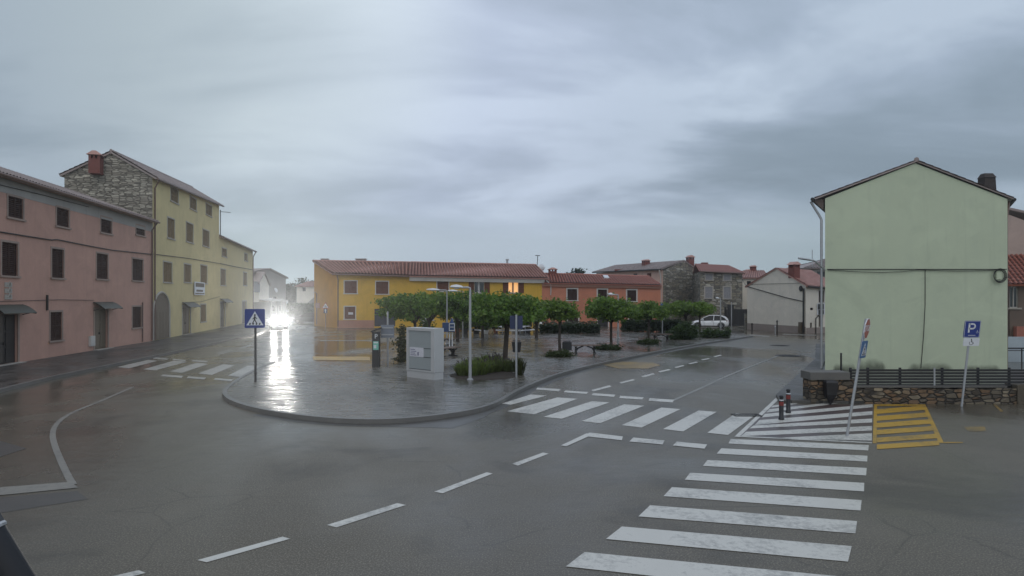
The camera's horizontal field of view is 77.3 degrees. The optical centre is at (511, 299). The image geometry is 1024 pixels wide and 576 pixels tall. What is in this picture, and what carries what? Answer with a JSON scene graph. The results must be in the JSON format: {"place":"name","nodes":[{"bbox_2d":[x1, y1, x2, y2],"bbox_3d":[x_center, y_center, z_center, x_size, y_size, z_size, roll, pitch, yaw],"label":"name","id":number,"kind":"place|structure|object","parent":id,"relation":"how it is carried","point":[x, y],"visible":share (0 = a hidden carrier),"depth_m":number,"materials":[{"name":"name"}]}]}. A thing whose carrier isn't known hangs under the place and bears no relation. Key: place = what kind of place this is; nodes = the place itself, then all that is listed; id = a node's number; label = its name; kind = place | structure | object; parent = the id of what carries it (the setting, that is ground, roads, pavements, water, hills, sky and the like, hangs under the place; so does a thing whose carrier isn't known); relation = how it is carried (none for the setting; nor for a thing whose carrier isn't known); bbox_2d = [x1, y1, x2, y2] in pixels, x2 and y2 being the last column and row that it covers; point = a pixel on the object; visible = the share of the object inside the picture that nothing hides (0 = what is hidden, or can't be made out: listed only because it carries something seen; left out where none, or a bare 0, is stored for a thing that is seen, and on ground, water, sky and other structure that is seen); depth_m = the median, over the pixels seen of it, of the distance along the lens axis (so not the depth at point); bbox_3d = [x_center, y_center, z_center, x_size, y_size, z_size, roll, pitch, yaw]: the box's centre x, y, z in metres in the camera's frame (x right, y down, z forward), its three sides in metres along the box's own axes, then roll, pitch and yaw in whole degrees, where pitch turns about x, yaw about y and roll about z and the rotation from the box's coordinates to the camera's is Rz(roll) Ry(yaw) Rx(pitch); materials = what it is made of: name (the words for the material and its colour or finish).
{"place":"outdoors","nodes":[
{"label":"outdoors","id":0,"kind":"place"},
{"bbox_2d":[0,324,266,387],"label":"sidewalk","id":1,"kind":"structure","parent":0,"point":[18,373],"depth_m":37.53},
{"bbox_2d":[254,268,287,318],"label":"stone house","id":2,"kind":"structure","parent":0,"point":[270,291],"depth_m":112.28,"materials":[{"name":"white"}]},
{"bbox_2d":[292,312,313,323],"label":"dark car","id":3,"kind":"object","parent":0,"point":[307,317],"visible":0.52,"depth_m":91.12,"materials":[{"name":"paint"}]},
{"bbox_2d":[295,281,313,303],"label":"white house","id":4,"kind":"structure","parent":0,"point":[305,292],"depth_m":150.00,"materials":[{"name":"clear paint"}]},
{"bbox_2d":[312,259,410,327],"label":"ochre house","id":5,"kind":"structure","parent":0,"point":[347,291],"depth_m":77.72,"materials":[{"name":"yellow paint"}]},
{"bbox_2d":[343,306,356,319],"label":"window","id":6,"kind":"structure","parent":5,"relation":"in","point":[349,311],"depth_m":77.20,"materials":[{"name":"brown glass"}]},
{"bbox_2d":[343,280,357,293],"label":"window","id":7,"kind":"structure","parent":5,"relation":"in","point":[350,286],"depth_m":77.22,"materials":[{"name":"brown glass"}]},
{"bbox_2d":[375,281,389,294],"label":"window","id":8,"kind":"structure","parent":5,"relation":"in","point":[381,287],"depth_m":77.67,"materials":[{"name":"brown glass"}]},
{"bbox_2d":[374,309,394,325],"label":"door","id":9,"kind":"structure","parent":5,"relation":"in","point":[378,320],"depth_m":77.71,"materials":[{"name":"metal"}]},
{"bbox_2d":[409,255,550,326],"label":"yellow house","id":10,"kind":"structure","parent":0,"point":[513,278],"depth_m":79.45,"materials":[{"name":"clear paint"}]},
{"bbox_2d":[469,282,489,293],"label":"window","id":11,"kind":"structure","parent":10,"relation":"in","point":[478,287],"depth_m":79.13,"materials":[{"name":"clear glass"}]},
{"bbox_2d":[503,282,523,293],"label":"window","id":12,"kind":"structure","parent":10,"relation":"in","point":[512,287],"depth_m":79.65,"materials":[{"name":"glass"}]},
{"bbox_2d":[227,329,750,417],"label":"pavement","id":13,"kind":"structure","parent":0,"point":[356,389],"depth_m":25.99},
{"bbox_2d":[245,309,264,381],"bbox_3d":[-10.257,1.823,25.545,0.758,2.913,0.108,0,0,-14],"label":"pedestrian sign","id":14,"kind":"object","parent":13,"relation":"on","point":[255,319],"visible":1,"depth_m":25.52,"materials":[{"name":"blue metal"}]},
{"bbox_2d":[371,327,381,365],"bbox_3d":[-6.713,2.322,31.663,0.444,1.917,0.470,0,0,0],"label":"parking meter","id":15,"kind":"object","parent":13,"relation":"on","point":[375,348],"visible":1,"depth_m":31.49,"materials":[{"name":"black metal"}]},
{"bbox_2d":[381,311,393,364],"bbox_3d":[-6.213,1.933,31.962,0.667,2.693,0.165,0,0,0],"label":"road sign","id":16,"kind":"object","parent":13,"relation":"on","point":[387,331],"visible":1,"depth_m":31.91,"materials":[{"name":"metal"}]},
{"bbox_2d":[390,324,410,361],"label":"conifer","id":17,"kind":"object","parent":13,"relation":"on","point":[400,343],"visible":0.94,"depth_m":33.55,"materials":[{"name":"green plant"}]},
{"bbox_2d":[370,290,441,326],"bbox_3d":[-6.932,1.379,42.434,4.667,4.002,4.256,0,0,0],"label":"tree","id":18,"kind":"object","parent":13,"relation":"on","point":[410,307],"visible":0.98,"depth_m":41.52,"materials":[{"name":"green plant"}]},
{"bbox_2d":[406,327,443,379],"bbox_3d":[-3.650,2.287,26.818,1.695,2.225,0.550,0,0,40],"label":"utility cabinet","id":19,"kind":"object","parent":13,"relation":"on","point":[424,352],"visible":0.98,"depth_m":26.48,"materials":[{"name":"metal"}]},
{"bbox_2d":[417,289,455,327],"bbox_3d":[-5.865,1.276,50.551,4.186,4.208,4.624,0,0,39],"label":"tree","id":20,"kind":"object","parent":13,"relation":"on","point":[439,297],"visible":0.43,"depth_m":49.43,"materials":[{"name":"green plant"}]},
{"bbox_2d":[442,318,454,345],"bbox_3d":[-4.310,2.264,43.713,0.856,2.033,0.540,0,0,0],"label":"telephone stand","id":21,"kind":"object","parent":13,"relation":"on","point":[449,327],"visible":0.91,"depth_m":43.48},
{"bbox_2d":[439,289,474,340],"bbox_3d":[-3.618,1.247,50.217,4.902,4.265,4.218,0,0,0],"label":"tree","id":22,"kind":"object","parent":13,"relation":"on","point":[459,313],"visible":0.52,"depth_m":49.37,"materials":[{"name":"green plant"}]},
{"bbox_2d":[450,284,472,379],"bbox_3d":[-2.063,1.326,26.240,0.957,3.907,0.384,0,0,0],"label":"street lamp","id":23,"kind":"object","parent":13,"relation":"on","point":[456,286],"visible":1,"depth_m":26.19,"materials":[{"name":"metal"}]},
{"bbox_2d":[450,351,518,379],"bbox_3d":[-1.029,2.852,28.806,2.963,0.856,5.166,0,0,9],"label":"lavender bed","id":24,"kind":"object","parent":13,"relation":"on","point":[489,367],"visible":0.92,"depth_m":27.58,"materials":[{"name":"green plant"}]},
{"bbox_2d":[466,289,552,359],"bbox_3d":[-0.274,1.423,30.826,4.227,3.913,4.509,0,0,-37],"label":"tree","id":25,"kind":"object","parent":13,"relation":"on","point":[495,310],"visible":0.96,"depth_m":29.82,"materials":[{"name":"green plant"}]},
{"bbox_2d":[510,315,522,376],"bbox_3d":[0.181,1.957,27.165,0.543,2.647,0.130,0,0,0],"label":"road sign","id":26,"kind":"object","parent":13,"relation":"on","point":[516,322],"visible":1,"depth_m":27.20,"materials":[{"name":"metal"}]},
{"bbox_2d":[511,355,527,374],"bbox_3d":[0.314,2.796,27.890,0.854,0.968,0.845,0,0,0],"label":"grass tuft","id":27,"kind":"object","parent":13,"relation":"on","point":[521,365],"visible":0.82,"depth_m":27.77,"materials":[{"name":"green plant"}]},
{"bbox_2d":[541,348,576,356],"bbox_3d":[2.745,3.136,37.079,1.765,0.671,1.869,0,0,33],"label":"shrub","id":28,"kind":"object","parent":13,"relation":"on","point":[560,353],"visible":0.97,"depth_m":36.79,"materials":[{"name":"green plant"}]},
{"bbox_2d":[537,297,581,350],"bbox_3d":[2.633,1.572,38.987,3.349,3.616,3.209,0,0,-33],"label":"tree","id":29,"kind":"object","parent":13,"relation":"on","point":[558,310],"visible":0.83,"depth_m":38.20,"materials":[{"name":"green plant"}]},
{"bbox_2d":[533,321,597,328],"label":"hedge","id":30,"kind":"object","parent":13,"relation":"on","point":[565,322],"visible":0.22,"depth_m":66.59,"materials":[{"name":"green plant"}]},
{"bbox_2d":[539,323,600,333],"bbox_3d":[5.614,2.853,62.469,6.096,1.154,1.319,0,0,0],"label":"hedge","id":31,"kind":"object","parent":13,"relation":"on","point":[571,328],"visible":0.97,"depth_m":62.09,"materials":[{"name":"green plant"}]},
{"bbox_2d":[588,342,622,349],"bbox_3d":[6.287,3.110,42.296,2.393,0.678,1.948,0,0,0],"label":"shrub","id":32,"kind":"object","parent":13,"relation":"on","point":[608,346],"visible":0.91,"depth_m":41.82,"materials":[{"name":"green plant"}]},
{"bbox_2d":[582,292,642,344],"bbox_3d":[6.778,1.429,43.751,4.125,3.902,4.466,0,0,0],"label":"tree","id":33,"kind":"object","parent":13,"relation":"on","point":[609,309],"visible":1,"depth_m":42.70,"materials":[{"name":"green plant"}]},
{"bbox_2d":[620,318,682,331],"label":"hedge","id":34,"kind":"object","parent":13,"relation":"on","point":[630,325],"visible":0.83,"depth_m":65.14,"materials":[{"name":"green plant"}]},
{"bbox_2d":[631,300,672,337],"bbox_3d":[10.554,1.688,50.623,3.836,3.384,4.015,0,0,0],"label":"tree","id":35,"kind":"object","parent":13,"relation":"on","point":[651,310],"visible":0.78,"depth_m":49.69,"materials":[{"name":"green plant"}]},
{"bbox_2d":[665,320,701,339],"bbox_3d":[14.246,2.543,53.215,2.940,1.981,2.798,0,0,11],"label":"bush","id":36,"kind":"object","parent":13,"relation":"on","point":[684,330],"visible":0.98,"depth_m":52.61,"materials":[{"name":"green plant"}]},
{"bbox_2d":[661,299,716,320],"bbox_3d":[16.773,1.647,61.181,5.653,3.465,5.276,0,0,0],"label":"tree","id":37,"kind":"object","parent":13,"relation":"on","point":[681,308],"visible":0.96,"depth_m":60.22,"materials":[{"name":"green plant"}]},
{"bbox_2d":[698,327,729,337],"bbox_3d":[17.422,2.952,55.575,2.947,1.234,2.377,0,0,0],"label":"bush","id":38,"kind":"object","parent":13,"relation":"on","point":[712,333],"visible":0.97,"depth_m":55.08,"materials":[{"name":"green plant"}]},
{"bbox_2d":[0,310,1023,575],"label":"road","id":39,"kind":"structure","parent":0,"point":[180,476],"depth_m":12.17,"materials":[{"name":"asphalt"}]},
{"bbox_2d":[0,441,25,456],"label":"tarmac repair","id":40,"kind":"structure","parent":39,"relation":"on","point":[6,448],"depth_m":14.61,"materials":[{"name":"asphalt"}]},
{"bbox_2d":[0,513,35,575],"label":"car","id":41,"kind":"object","parent":39,"relation":"on","point":[14,561],"visible":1,"depth_m":2.58,"materials":[{"name":"metal"}]},
{"bbox_2d":[0,482,77,494],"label":"stop line","id":42,"kind":"object","parent":39,"relation":"on","point":[30,488],"visible":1,"depth_m":11.56,"materials":[{"name":"paint"}]},
{"bbox_2d":[0,491,86,512],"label":"tarmac band","id":43,"kind":"object","parent":39,"relation":"on","point":[11,503],"visible":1,"depth_m":10.83,"materials":[{"name":"asphalt"}]},
{"bbox_2d":[0,166,159,365],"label":"pink house","id":44,"kind":"structure","parent":39,"relation":"on","point":[76,271],"depth_m":38.30,"materials":[{"name":"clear paint"}]},
{"bbox_2d":[0,312,19,363],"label":"door","id":45,"kind":"structure","parent":44,"relation":"in","point":[7,321],"depth_m":32.72,"materials":[{"name":"wood"}]},
{"bbox_2d":[0,239,20,277],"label":"window","id":46,"kind":"structure","parent":44,"relation":"in","point":[9,260],"depth_m":32.70,"materials":[{"name":"brown glass"}]},
{"bbox_2d":[6,193,26,221],"bbox_3d":[-25.716,-4.767,33.139,0.468,1.287,1.618,0,0,0],"label":"window","id":47,"kind":"structure","parent":44,"relation":"in","point":[14,205],"depth_m":33.20,"materials":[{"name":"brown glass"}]},
{"bbox_2d":[48,310,64,342],"bbox_3d":[-26.334,1.519,36.949,0.464,1.841,1.589,0,0,0],"label":"window","id":48,"kind":"structure","parent":44,"relation":"in","point":[54,315],"depth_m":36.96,"materials":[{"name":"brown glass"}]},
{"bbox_2d":[50,246,66,279],"bbox_3d":[-26.362,-2.108,37.118,0.466,1.880,1.600,0,0,0],"label":"window","id":49,"kind":"structure","parent":44,"relation":"in","point":[57,256],"depth_m":37.17,"materials":[{"name":"brown glass"}]},
{"bbox_2d":[55,205,71,229],"bbox_3d":[-26.450,-4.837,37.663,0.481,1.277,1.695,0,0,0],"label":"window","id":50,"kind":"structure","parent":44,"relation":"in","point":[61,217],"depth_m":37.68,"materials":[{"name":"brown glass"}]},
{"bbox_2d":[93,307,108,349],"bbox_3d":[-27.282,1.868,42.361,0.230,2.745,2.143,0,0,-9],"label":"door","id":51,"kind":"structure","parent":44,"relation":"in","point":[99,316],"depth_m":42.50,"materials":[{"name":"wood"}]},
{"bbox_2d":[95,251,109,280],"bbox_3d":[-27.238,-2.219,42.520,0.516,1.875,1.914,0,0,0],"label":"window","id":52,"kind":"structure","parent":44,"relation":"in","point":[101,264],"depth_m":42.64,"materials":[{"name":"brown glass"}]},
{"bbox_2d":[100,215,113,235],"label":"window","id":53,"kind":"structure","parent":44,"relation":"in","point":[106,226],"depth_m":43.20,"materials":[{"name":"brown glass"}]},
{"bbox_2d":[131,305,143,328],"bbox_3d":[-28.118,1.293,47.948,0.524,1.768,1.960,0,0,0],"label":"window","id":54,"kind":"structure","parent":44,"relation":"in","point":[136,314],"depth_m":47.97,"materials":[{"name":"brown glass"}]},
{"bbox_2d":[131,257,144,281],"bbox_3d":[-28.142,-2.248,48.095,0.572,1.812,2.254,0,0,0],"label":"window","id":55,"kind":"structure","parent":44,"relation":"in","point":[136,264],"depth_m":48.15,"materials":[{"name":"brown glass"}]},
{"bbox_2d":[50,387,132,483],"bbox_3d":[-11.984,3.393,18.016,1.430,0.001,14.725,0,0,-27],"label":"turn line","id":56,"kind":"object","parent":39,"relation":"on","point":[67,474],"visible":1,"depth_m":14.80,"materials":[{"name":"paint"}]},
{"bbox_2d":[0,328,269,392],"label":"sidewalk kerb","id":57,"kind":"structure","parent":39,"relation":"on","point":[23,384],"depth_m":31.57,"materials":[{"name":"concrete"}]},
{"bbox_2d":[59,149,223,340],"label":"tall yellow house","id":58,"kind":"structure","parent":39,"relation":"on","point":[186,263],"depth_m":55.83,"materials":[{"name":"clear paint"}]},
{"bbox_2d":[152,291,170,340],"bbox_3d":[-29.032,1.260,53.009,0.197,3.959,4.499,0,0,-13],"label":"arched door","id":59,"kind":"structure","parent":58,"relation":"in","point":[163,311],"depth_m":53.27,"materials":[{"name":"wood"}]},
{"bbox_2d":[163,260,172,283],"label":"window","id":60,"kind":"structure","parent":58,"relation":"in","point":[167,268],"depth_m":54.86,"materials":[{"name":"brown wood"}]},
{"bbox_2d":[167,216,175,240],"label":"window","id":61,"kind":"structure","parent":58,"relation":"in","point":[170,223],"depth_m":55.74,"materials":[{"name":"brown wood"}]},
{"bbox_2d":[170,185,179,204],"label":"window","id":62,"kind":"structure","parent":58,"relation":"in","point":[173,196],"depth_m":56.84,"materials":[{"name":"brown wood"}]},
{"bbox_2d":[182,305,190,334],"bbox_3d":[-30.843,1.852,60.461,0.230,2.776,3.035,0,0,-13],"label":"door","id":63,"kind":"structure","parent":58,"relation":"in","point":[185,311],"depth_m":60.62,"materials":[{"name":"wood"}]},
{"bbox_2d":[183,263,191,283],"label":"window","id":64,"kind":"structure","parent":58,"relation":"in","point":[186,267],"depth_m":61.00,"materials":[{"name":"brown wood"}]},
{"bbox_2d":[186,221,194,243],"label":"window","id":65,"kind":"structure","parent":58,"relation":"in","point":[189,232],"depth_m":61.75,"materials":[{"name":"brown wood"}]},
{"bbox_2d":[200,264,207,284],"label":"window","id":66,"kind":"structure","parent":58,"relation":"in","point":[203,269],"depth_m":66.96,"materials":[{"name":"brown wood"}]},
{"bbox_2d":[202,228,209,248],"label":"window","id":67,"kind":"structure","parent":58,"relation":"in","point":[205,234],"depth_m":67.81,"materials":[{"name":"brown wood"}]},
{"bbox_2d":[120,357,258,380],"bbox_3d":[-16.467,3.393,32.124,14.094,0.002,4.919,0,0,36],"label":"zebra crossing","id":68,"kind":"object","parent":39,"relation":"on","point":[238,373],"visible":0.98,"depth_m":32.04,"materials":[{"name":"paint"}]},
{"bbox_2d":[219,210,256,327],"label":"yellow house","id":69,"kind":"structure","parent":39,"relation":"on","point":[236,279],"depth_m":82.18,"materials":[{"name":"clear paint"}]},
{"bbox_2d":[220,301,225,327],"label":"door","id":70,"kind":"structure","parent":69,"relation":"in","point":[221,302],"depth_m":76.02,"materials":[{"name":"wood"}]},
{"bbox_2d":[269,315,288,329],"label":"oncoming car","id":71,"kind":"object","parent":39,"relation":"on","point":[277,320],"visible":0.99,"depth_m":73.01,"materials":[{"name":"white paint"}]},
{"bbox_2d":[286,284,296,306],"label":"tree","id":72,"kind":"object","parent":39,"relation":"on","point":[291,290],"visible":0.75,"depth_m":164.43,"materials":[{"name":"grey plant"}]},
{"bbox_2d":[286,302,313,315],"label":"hedge","id":73,"kind":"object","parent":39,"relation":"on","point":[296,309],"visible":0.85,"depth_m":134.78,"materials":[{"name":"green plant"}]},
{"bbox_2d":[313,356,369,359],"bbox_3d":[-9.937,3.394,37.050,4.007,0.001,2.520,0,0,0],"label":"road marking","id":74,"kind":"object","parent":39,"relation":"on","point":[337,358],"visible":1,"depth_m":36.96,"materials":[{"name":"yellow paint"}]},
{"bbox_2d":[304,408,497,427],"bbox_3d":[-2.690,3.396,17.866,6.048,0.001,2.588,0,0,-22],"label":"road patch","id":75,"kind":"object","parent":39,"relation":"on","point":[453,422],"visible":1,"depth_m":17.56,"materials":[{"name":"stone"}]},
{"bbox_2d":[115,355,720,575],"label":"line","id":76,"kind":"object","parent":39,"relation":"on","point":[335,524],"visible":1,"depth_m":10.07,"materials":[{"name":"paint"}]},
{"bbox_2d":[222,336,752,423],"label":"kerb","id":77,"kind":"structure","parent":39,"relation":"on","point":[257,409],"depth_m":19.41,"materials":[{"name":"concrete"}]},
{"bbox_2d":[254,337,754,425],"bbox_3d":[9.285,3.396,36.959,5.433,0.001,49.325,0,0,37],"label":"gutter strip","id":78,"kind":"object","parent":39,"relation":"on","point":[520,395],"visible":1,"depth_m":20.36,"materials":[{"name":"concrete"}]},
{"bbox_2d":[502,388,752,448],"bbox_3d":[2.267,3.392,19.047,8.586,0.004,8.116,0,0,35],"label":"zebra crossing","id":79,"kind":"object","parent":39,"relation":"on","point":[732,423],"visible":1,"depth_m":18.76,"materials":[{"name":"paint"}]},
{"bbox_2d":[605,361,658,367],"bbox_3d":[6.211,3.394,33.400,2.947,0.001,3.544,0,0,0],"label":"yellow patch","id":80,"kind":"object","parent":39,"relation":"on","point":[621,364],"visible":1,"depth_m":33.54,"materials":[{"name":"paint"}]},
{"bbox_2d":[691,315,728,328],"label":"parked car","id":81,"kind":"object","parent":39,"relation":"on","point":[710,321],"visible":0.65,"depth_m":75.34,"materials":[{"name":"white paint"}]},
{"bbox_2d":[567,439,868,575],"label":"zebra crossing","id":82,"kind":"object","parent":39,"relation":"on","point":[630,564],"visible":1,"depth_m":9.84,"materials":[{"name":"paint"}]},
{"bbox_2d":[693,262,744,320],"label":"red roof stone house","id":83,"kind":"structure","parent":39,"relation":"on","point":[711,282],"depth_m":89.22,"materials":[{"name":"clear stone"}]},
{"bbox_2d":[704,286,713,298],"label":"window","id":84,"kind":"structure","parent":83,"relation":"in","point":[708,290],"depth_m":89.62,"materials":[{"name":"grey glass"}]},
{"bbox_2d":[673,356,777,400],"bbox_3d":[10.960,3.393,30.580,0.270,0.001,21.372,0,0,32],"label":"lane line","id":85,"kind":"object","parent":39,"relation":"on","point":[719,379],"visible":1,"depth_m":26.89,"materials":[{"name":"paint"}]},
{"bbox_2d":[745,262,824,333],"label":"cream house","id":86,"kind":"structure","parent":39,"relation":"on","point":[788,298],"depth_m":66.99,"materials":[{"name":"beige paint"}]},
{"bbox_2d":[741,405,872,442],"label":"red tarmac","id":87,"kind":"structure","parent":39,"relation":"on","point":[749,429],"depth_m":17.56,"materials":[{"name":"asphalt"}]},
{"bbox_2d":[734,400,872,442],"bbox_3d":[8.712,3.391,18.444,2.962,0.002,7.672,0,0,30],"label":"hatching","id":88,"kind":"object","parent":87,"relation":"on","point":[865,436],"visible":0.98,"depth_m":17.39,"materials":[{"name":"paint"}]},
{"bbox_2d":[778,395,783,419],"bbox_3d":[7.613,3.044,18.091,0.155,0.695,0.155,0,0,0],"label":"bollard","id":89,"kind":"object","parent":88,"relation":"on","point":[781,407],"visible":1,"depth_m":18.05,"materials":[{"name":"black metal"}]},
{"bbox_2d":[846,318,869,435],"bbox_3d":[8.682,1.936,15.866,0.709,2.939,0.337,0,0,-11],"label":"road sign","id":90,"kind":"object","parent":88,"relation":"on","point":[863,344],"visible":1,"depth_m":15.91,"materials":[{"name":"metal"}]},
{"bbox_2d":[823,380,837,404],"bbox_3d":[10.304,3.005,20.711,0.388,0.790,0.273,0,0,0],"label":"litter bin","id":91,"kind":"object","parent":87,"relation":"on","point":[830,388],"visible":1,"depth_m":20.59,"materials":[{"name":"black metal"}]},
{"bbox_2d":[801,370,1023,403],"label":"stone wall","id":92,"kind":"structure","parent":39,"relation":"on","point":[813,391],"depth_m":20.92,"materials":[{"name":"stone"}]},
{"bbox_2d":[849,368,1023,387],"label":"slat fence","id":93,"kind":"object","parent":92,"relation":"on","point":[942,376],"visible":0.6,"depth_m":21.11,"materials":[{"name":"metal"}]},
{"bbox_2d":[810,157,1016,369],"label":"green house","id":94,"kind":"structure","parent":39,"relation":"on","point":[916,261],"depth_m":30.68,"materials":[{"name":"paint"}]},
{"bbox_2d":[873,404,962,448],"bbox_3d":[10.989,3.391,17.564,1.860,0.002,7.974,0,0,30],"label":"yellow hatching","id":95,"kind":"object","parent":39,"relation":"on","point":[913,407],"visible":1,"depth_m":16.99,"materials":[{"name":"paint"}]},
{"bbox_2d":[960,321,980,406],"bbox_3d":[14.606,2.034,20.386,0.615,2.739,0.099,0,0,0],"label":"disabled parking sign","id":96,"kind":"object","parent":39,"relation":"on","point":[971,333],"visible":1,"depth_m":20.34,"materials":[{"name":"metal"}]},
{"bbox_2d":[1008,337,1023,363],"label":"terrace","id":97,"kind":"structure","parent":39,"relation":"on","point":[1015,349],"depth_m":35.00,"materials":[{"name":"white paint"}]},
{"bbox_2d":[0,0,1023,303],"label":"sky","id":98,"kind":"structure","parent":0,"point":[591,135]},
{"bbox_2d":[542,267,661,326],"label":"terracotta house","id":99,"kind":"structure","parent":0,"point":[576,287],"depth_m":80.30,"materials":[{"name":"orange paint"}]},
{"bbox_2d":[566,288,578,300],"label":"window","id":100,"kind":"structure","parent":99,"relation":"in","point":[571,293],"depth_m":80.18,"materials":[{"name":"white glass"}]},
{"bbox_2d":[626,289,637,301],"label":"window","id":101,"kind":"structure","parent":99,"relation":"in","point":[630,293],"depth_m":80.41,"materials":[{"name":"white glass"}]},
{"bbox_2d":[592,255,694,321],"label":"stone gable house","id":102,"kind":"structure","parent":0,"point":[674,279],"depth_m":98.27,"materials":[{"name":"grey stone"}]},
{"bbox_2d":[724,307,746,325],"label":"gate","id":103,"kind":"structure","parent":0,"point":[737,317],"depth_m":81.57,"materials":[{"name":"metal"}]},
{"bbox_2d":[742,265,765,308],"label":"village house","id":104,"kind":"structure","parent":0,"point":[751,274],"depth_m":96.02,"materials":[{"name":"beige paint"}]},
{"bbox_2d":[800,250,824,277],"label":"village house","id":105,"kind":"structure","parent":0,"point":[813,266],"depth_m":84.11,"materials":[{"name":"white"}]},
{"bbox_2d":[776,344,863,403],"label":"house sidewalk","id":106,"kind":"structure","parent":0,"point":[794,385],"depth_m":23.79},
{"bbox_2d":[842,370,1023,383],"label":"yard ground","id":107,"kind":"structure","parent":0,"point":[936,377],"depth_m":27.57,"materials":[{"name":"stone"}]},
{"bbox_2d":[1008,208,1023,336],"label":"beige house","id":108,"kind":"structure","parent":0,"point":[1016,272],"depth_m":41.96,"materials":[{"name":"paint"}]},
{"bbox_2d":[1008,286,1021,308],"bbox_3d":[32.269,-0.121,41.207,0.803,1.471,0.367,0,0,17],"label":"window","id":109,"kind":"structure","parent":108,"relation":"in","point":[1013,289],"depth_m":41.23,"materials":[{"name":"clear glass"}]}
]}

